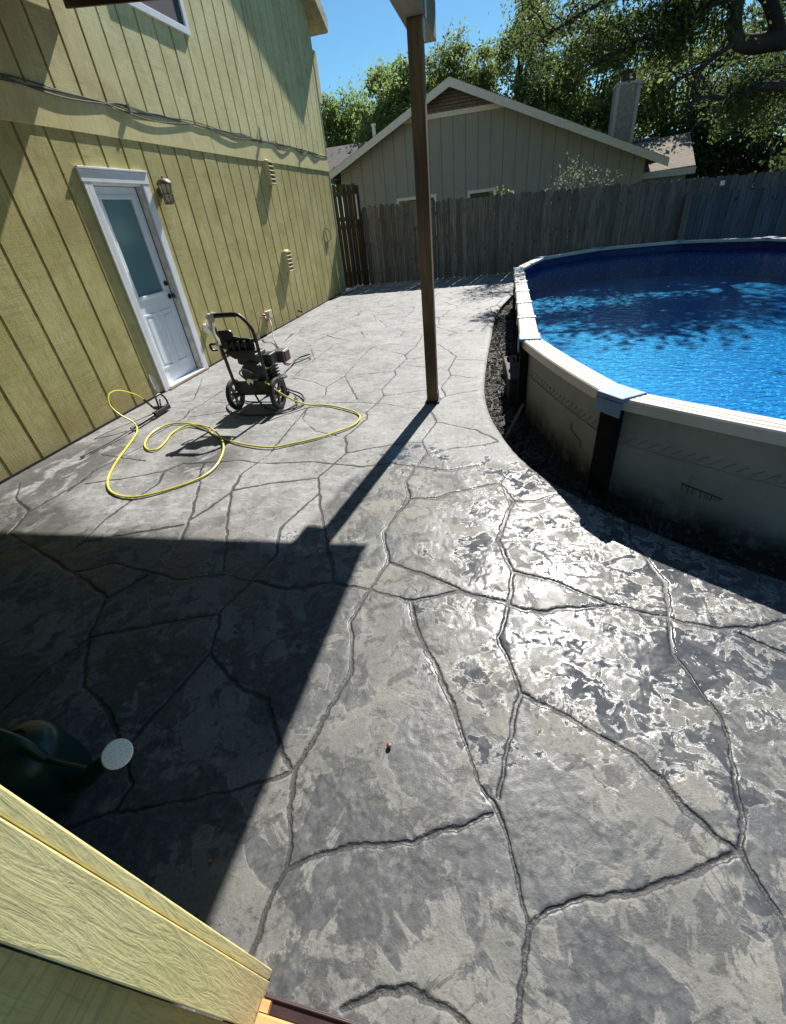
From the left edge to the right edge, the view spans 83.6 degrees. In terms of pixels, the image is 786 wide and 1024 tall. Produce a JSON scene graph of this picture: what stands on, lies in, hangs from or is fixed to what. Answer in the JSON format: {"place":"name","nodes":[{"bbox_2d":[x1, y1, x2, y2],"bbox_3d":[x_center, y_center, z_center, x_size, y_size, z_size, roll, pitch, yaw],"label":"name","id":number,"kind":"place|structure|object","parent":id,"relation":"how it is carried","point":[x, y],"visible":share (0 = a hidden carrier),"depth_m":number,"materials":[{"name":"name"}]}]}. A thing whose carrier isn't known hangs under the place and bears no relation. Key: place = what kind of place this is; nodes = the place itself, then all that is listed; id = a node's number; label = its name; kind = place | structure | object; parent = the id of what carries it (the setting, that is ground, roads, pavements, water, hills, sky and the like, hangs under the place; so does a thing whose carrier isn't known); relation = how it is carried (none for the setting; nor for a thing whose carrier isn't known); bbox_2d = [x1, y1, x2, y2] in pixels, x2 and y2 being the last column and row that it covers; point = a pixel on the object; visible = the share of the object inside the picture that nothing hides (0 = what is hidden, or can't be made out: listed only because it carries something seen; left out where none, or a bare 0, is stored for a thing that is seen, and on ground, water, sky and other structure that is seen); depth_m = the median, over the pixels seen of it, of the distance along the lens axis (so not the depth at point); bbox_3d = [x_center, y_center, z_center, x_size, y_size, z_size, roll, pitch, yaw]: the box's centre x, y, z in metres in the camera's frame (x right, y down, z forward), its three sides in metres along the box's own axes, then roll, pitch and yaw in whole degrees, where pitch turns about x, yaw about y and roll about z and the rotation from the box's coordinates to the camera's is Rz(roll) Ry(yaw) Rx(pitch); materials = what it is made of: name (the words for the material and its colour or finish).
{"place":"outdoors","nodes":[
{"label":"outdoors","id":0,"kind":"place"},
{"bbox_2d":[0,273,785,1023],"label":"patio","id":1,"kind":"structure","parent":0,"point":[562,801],"depth_m":1.64,"materials":[{"name":"concrete"}]},
{"bbox_2d":[0,718,132,818],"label":"watering can","id":2,"kind":"object","parent":1,"relation":"on","point":[49,769],"visible":0.98,"depth_m":1.33,"materials":[{"name":"green plastic"}]},
{"bbox_2d":[80,393,170,457],"bbox_3d":[-2.535,-0.858,4.180,0.140,0.188,1.136,2,35,13],"label":"spray gun","id":3,"kind":"object","parent":1,"relation":"on","point":[160,409],"visible":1,"depth_m":4.44,"materials":[{"name":"grey metal"}]},
{"bbox_2d":[0,785,361,1023],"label":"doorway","id":4,"kind":"structure","parent":1,"relation":"on","point":[69,899],"depth_m":0.58,"materials":[{"name":"paint"}]},
{"bbox_2d":[106,381,360,497],"bbox_3d":[-1.617,-0.714,3.685,2.486,0.322,1.732,2,35,13],"label":"pressure hose","id":5,"kind":"object","parent":1,"relation":"on","point":[146,448],"visible":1,"depth_m":3.79,"materials":[{"name":"yellow plastic"}]},
{"bbox_2d":[209,312,290,409],"bbox_3d":[-1.352,-1.486,4.250,0.560,0.908,0.577,2,35,13],"label":"pressure washer","id":6,"kind":"object","parent":1,"relation":"on","point":[247,354],"visible":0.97,"depth_m":4.19,"materials":[{"name":"metal"}]},
{"bbox_2d":[204,312,221,345],"bbox_3d":[-1.598,-1.636,3.934,0.123,0.285,0.087,2,35,13],"label":"rag","id":7,"kind":"object","parent":6,"relation":"hanging from","point":[209,320],"visible":0.98,"depth_m":3.90,"materials":[{"name":"white fabric"}]},
{"bbox_2d":[63,0,440,403],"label":"patio cover","id":8,"kind":"object","parent":1,"relation":"on","point":[418,18],"visible":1,"depth_m":3.12,"materials":[{"name":"brown wood"}]},
{"bbox_2d":[226,395,297,415],"bbox_3d":[-1.340,-1.060,4.405,0.805,0.033,0.484,-3,34,5],"label":"spare hose","id":9,"kind":"object","parent":1,"relation":"on","point":[227,404],"visible":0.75,"depth_m":4.27,"materials":[{"name":"black rubber"}]},
{"bbox_2d":[249,318,311,411],"bbox_3d":[-1.391,-2.107,5.735,0.628,0.280,3.806,-11,34,-6],"label":"garden hose","id":10,"kind":"object","parent":1,"relation":"on","point":[287,368],"visible":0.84,"depth_m":4.65,"materials":[{"name":"black rubber"}]},
{"bbox_2d":[332,183,369,286],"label":"garden gate","id":11,"kind":"structure","parent":1,"relation":"on","point":[344,192],"depth_m":11.07,"materials":[{"name":"brown wood"}]},
{"bbox_2d":[340,186,752,287],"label":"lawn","id":12,"kind":"structure","parent":0,"point":[350,260],"depth_m":28.50,"materials":[{"name":"green plant"}]},
{"bbox_2d":[0,0,345,484],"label":"house","id":13,"kind":"structure","parent":12,"relation":"on","point":[117,272],"depth_m":4.83,"materials":[{"name":"yellow wood"}]},
{"bbox_2d":[93,186,196,382],"bbox_3d":[-2.762,-2.516,5.024,0.115,1.948,0.700,2,35,13],"label":"door","id":14,"kind":"structure","parent":13,"relation":"in","point":[121,208],"depth_m":4.98,"materials":[{"name":"white glass"}]},
{"bbox_2d":[125,0,190,36],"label":"window","id":15,"kind":"structure","parent":13,"relation":"in","point":[172,13],"depth_m":5.01,"materials":[{"name":"white paint"}]},
{"bbox_2d":[0,73,327,156],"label":"cable bundle","id":16,"kind":"object","parent":13,"relation":"attached to","point":[128,107],"visible":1,"depth_m":4.54,"materials":[{"name":"plastic"}]},
{"bbox_2d":[156,176,174,204],"bbox_3d":[-2.583,-3.654,4.990,0.179,0.260,0.168,2,35,13],"label":"wall lamp","id":17,"kind":"object","parent":13,"relation":"attached to","point":[164,191],"visible":1,"depth_m":4.96,"materials":[{"name":"metal"}]},
{"bbox_2d":[203,323,210,332],"bbox_3d":[-2.485,-2.458,5.876,0.062,0.119,0.119,2,35,13],"label":"vent cap","id":18,"kind":"object","parent":13,"relation":"attached to","point":[206,329],"visible":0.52,"depth_m":5.84,"materials":[{"name":"white paint"}]},
{"bbox_2d":[264,309,272,318],"bbox_3d":[-2.090,-3.319,7.375,0.085,0.127,0.150,2,35,13],"label":"outlet box","id":19,"kind":"object","parent":13,"relation":"attached to","point":[268,314],"visible":0.92,"depth_m":7.33,"materials":[{"name":"beige plastic"}]},
{"bbox_2d":[320,77,377,187],"bbox_3d":[-2.293,-16.796,22.497,5.067,7.455,4.945,-14,35,-11],"label":"tree","id":20,"kind":"object","parent":12,"relation":"on","point":[337,122],"visible":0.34,"depth_m":20.52,"materials":[{"name":"green plant"}]},
{"bbox_2d":[341,48,433,143],"bbox_3d":[0.138,-16.338,20.754,4.675,8.170,4.850,2,35,13],"label":"tree","id":21,"kind":"object","parent":12,"relation":"on","point":[389,87],"visible":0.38,"depth_m":18.77,"materials":[{"name":"green plant"}]},
{"bbox_2d":[410,16,506,99],"bbox_3d":[2.785,-16.063,19.676,4.288,8.395,4.521,2,35,13],"label":"tree","id":22,"kind":"object","parent":12,"relation":"on","point":[450,64],"visible":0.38,"depth_m":17.54,"materials":[{"name":"green plant"}]},
{"bbox_2d":[326,67,696,282],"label":"neighbour house","id":23,"kind":"structure","parent":12,"relation":"on","point":[482,143],"depth_m":14.50,"materials":[{"name":"beige wood"}]},
{"bbox_2d":[396,194,436,234],"bbox_3d":[0.887,-10.691,15.982,1.440,1.300,0.027,2,35,13],"label":"window","id":24,"kind":"structure","parent":23,"relation":"in","point":[433,196],"depth_m":15.71,"materials":[{"name":"clear glass"}]},
{"bbox_2d":[467,187,495,230],"bbox_3d":[3.109,-10.576,15.483,0.960,1.300,0.027,2,35,13],"label":"window","id":25,"kind":"structure","parent":23,"relation":"in","point":[482,193],"depth_m":15.19,"materials":[{"name":"clear glass"}]},
{"bbox_2d":[452,0,582,112],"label":"tree","id":26,"kind":"object","parent":12,"relation":"on","point":[515,86],"visible":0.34,"depth_m":16.93,"materials":[{"name":"green plant"}]},
{"bbox_2d":[544,70,595,124],"bbox_3d":[8.315,-19.382,24.197,9.846,7.733,5.854,2,35,13],"label":"tree","id":27,"kind":"object","parent":12,"relation":"on","point":[580,88],"depth_m":22.26,"materials":[{"name":"green plant"}]},
{"bbox_2d":[511,5,674,138],"bbox_3d":[7.905,-15.543,18.573,6.422,7.797,5.119,2,35,13],"label":"tree","id":28,"kind":"object","parent":12,"relation":"on","point":[587,108],"visible":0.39,"depth_m":16.98,"materials":[{"name":"green plant"}]},
{"bbox_2d":[488,0,785,158],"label":"live oak","id":29,"kind":"object","parent":12,"relation":"on","point":[671,33],"visible":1,"depth_m":9.10,"materials":[{"name":"green plant"}]},
{"bbox_2d":[599,10,744,187],"bbox_3d":[11.948,-15.816,18.688,5.551,7.337,6.698,-32,41,-32],"label":"tree","id":30,"kind":"object","parent":12,"relation":"on","point":[641,134],"visible":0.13,"depth_m":17.37,"materials":[{"name":"green plant"}]},
{"bbox_2d":[648,0,785,191],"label":"tree","id":31,"kind":"object","parent":12,"relation":"on","point":[732,156],"visible":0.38,"depth_m":16.54,"materials":[{"name":"green plant"}]},
{"bbox_2d":[754,130,785,177],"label":"tree","id":32,"kind":"object","parent":12,"relation":"on","point":[780,161],"visible":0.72,"depth_m":11.74,"materials":[{"name":"green plant"}]},
{"bbox_2d":[311,0,785,222],"label":"sky","id":33,"kind":"structure","parent":0,"point":[355,27],"materials":[{"name":"blue"}]},
{"bbox_2d":[346,288,785,580],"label":"ground","id":34,"kind":"structure","parent":0,"point":[779,568],"depth_m":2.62,"materials":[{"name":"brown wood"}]},
{"bbox_2d":[493,184,514,265],"bbox_3d":[2.668,-6.603,10.917,0.603,2.505,0.346,2,35,13],"label":"shrub","id":35,"kind":"object","parent":34,"relation":"on","point":[501,193],"visible":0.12,"depth_m":10.29,"materials":[{"name":"green plant"}]},
{"bbox_2d":[502,355,516,377],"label":"concrete block","id":36,"kind":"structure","parent":34,"relation":"on","point":[506,359],"depth_m":4.76,"materials":[{"name":"grey concrete"}]},
{"bbox_2d":[505,362,518,404],"bbox_3d":[1.174,-1.240,4.254,0.155,0.270,0.520,0,35,10],"label":"black cover","id":37,"kind":"object","parent":34,"relation":"on","point":[512,371],"visible":0.61,"depth_m":4.10,"materials":[{"name":"plastic"}]},
{"bbox_2d":[503,403,524,440],"bbox_3d":[0.965,-0.702,3.550,0.024,0.193,0.498,16,40,29],"label":"wooden stake","id":38,"kind":"object","parent":34,"relation":"on","point":[517,415],"visible":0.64,"depth_m":3.56,"materials":[{"name":"brown wood"}]},
{"bbox_2d":[484,295,661,536],"bbox_3d":[3.235,-2.310,5.638,3.885,0.126,10.042,2,35,13],"label":"patio edge","id":39,"kind":"object","parent":34,"relation":"on","point":[507,302],"visible":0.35,"depth_m":6.99,"materials":[{"name":"concrete"}]},
{"bbox_2d":[362,170,785,283],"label":"timber fence","id":40,"kind":"object","parent":34,"relation":"on","point":[499,226],"visible":0.57,"depth_m":10.25,"materials":[{"name":"grey wood"}]},
{"bbox_2d":[545,152,625,251],"bbox_3d":[4.399,-6.717,10.400,1.688,2.942,0.756,2,35,13],"label":"shrub","id":41,"kind":"object","parent":34,"relation":"on","point":[583,179],"visible":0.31,"depth_m":9.89,"materials":[{"name":"green plant"}]},
{"bbox_2d":[512,236,785,560],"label":"swimming pool","id":42,"kind":"structure","parent":34,"relation":"on","point":[669,412],"depth_m":3.75,"materials":[{"name":"blue liquid"}]},
{"bbox_2d":[525,248,785,326],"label":"liner","id":43,"kind":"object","parent":42,"relation":"in","point":[638,255],"depth_m":7.02,"materials":[{"name":"blue plastic"}]},
{"bbox_2d":[519,427,785,571],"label":"leaf litter","id":44,"kind":"object","parent":34,"relation":"on","point":[759,563],"visible":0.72,"depth_m":2.40,"materials":[{"name":"brown plant"}]},
{"bbox_2d":[676,186,785,239],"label":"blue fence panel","id":45,"kind":"object","parent":34,"relation":"on","point":[758,212],"visible":0.59,"depth_m":9.24,"materials":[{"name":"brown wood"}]}
]}

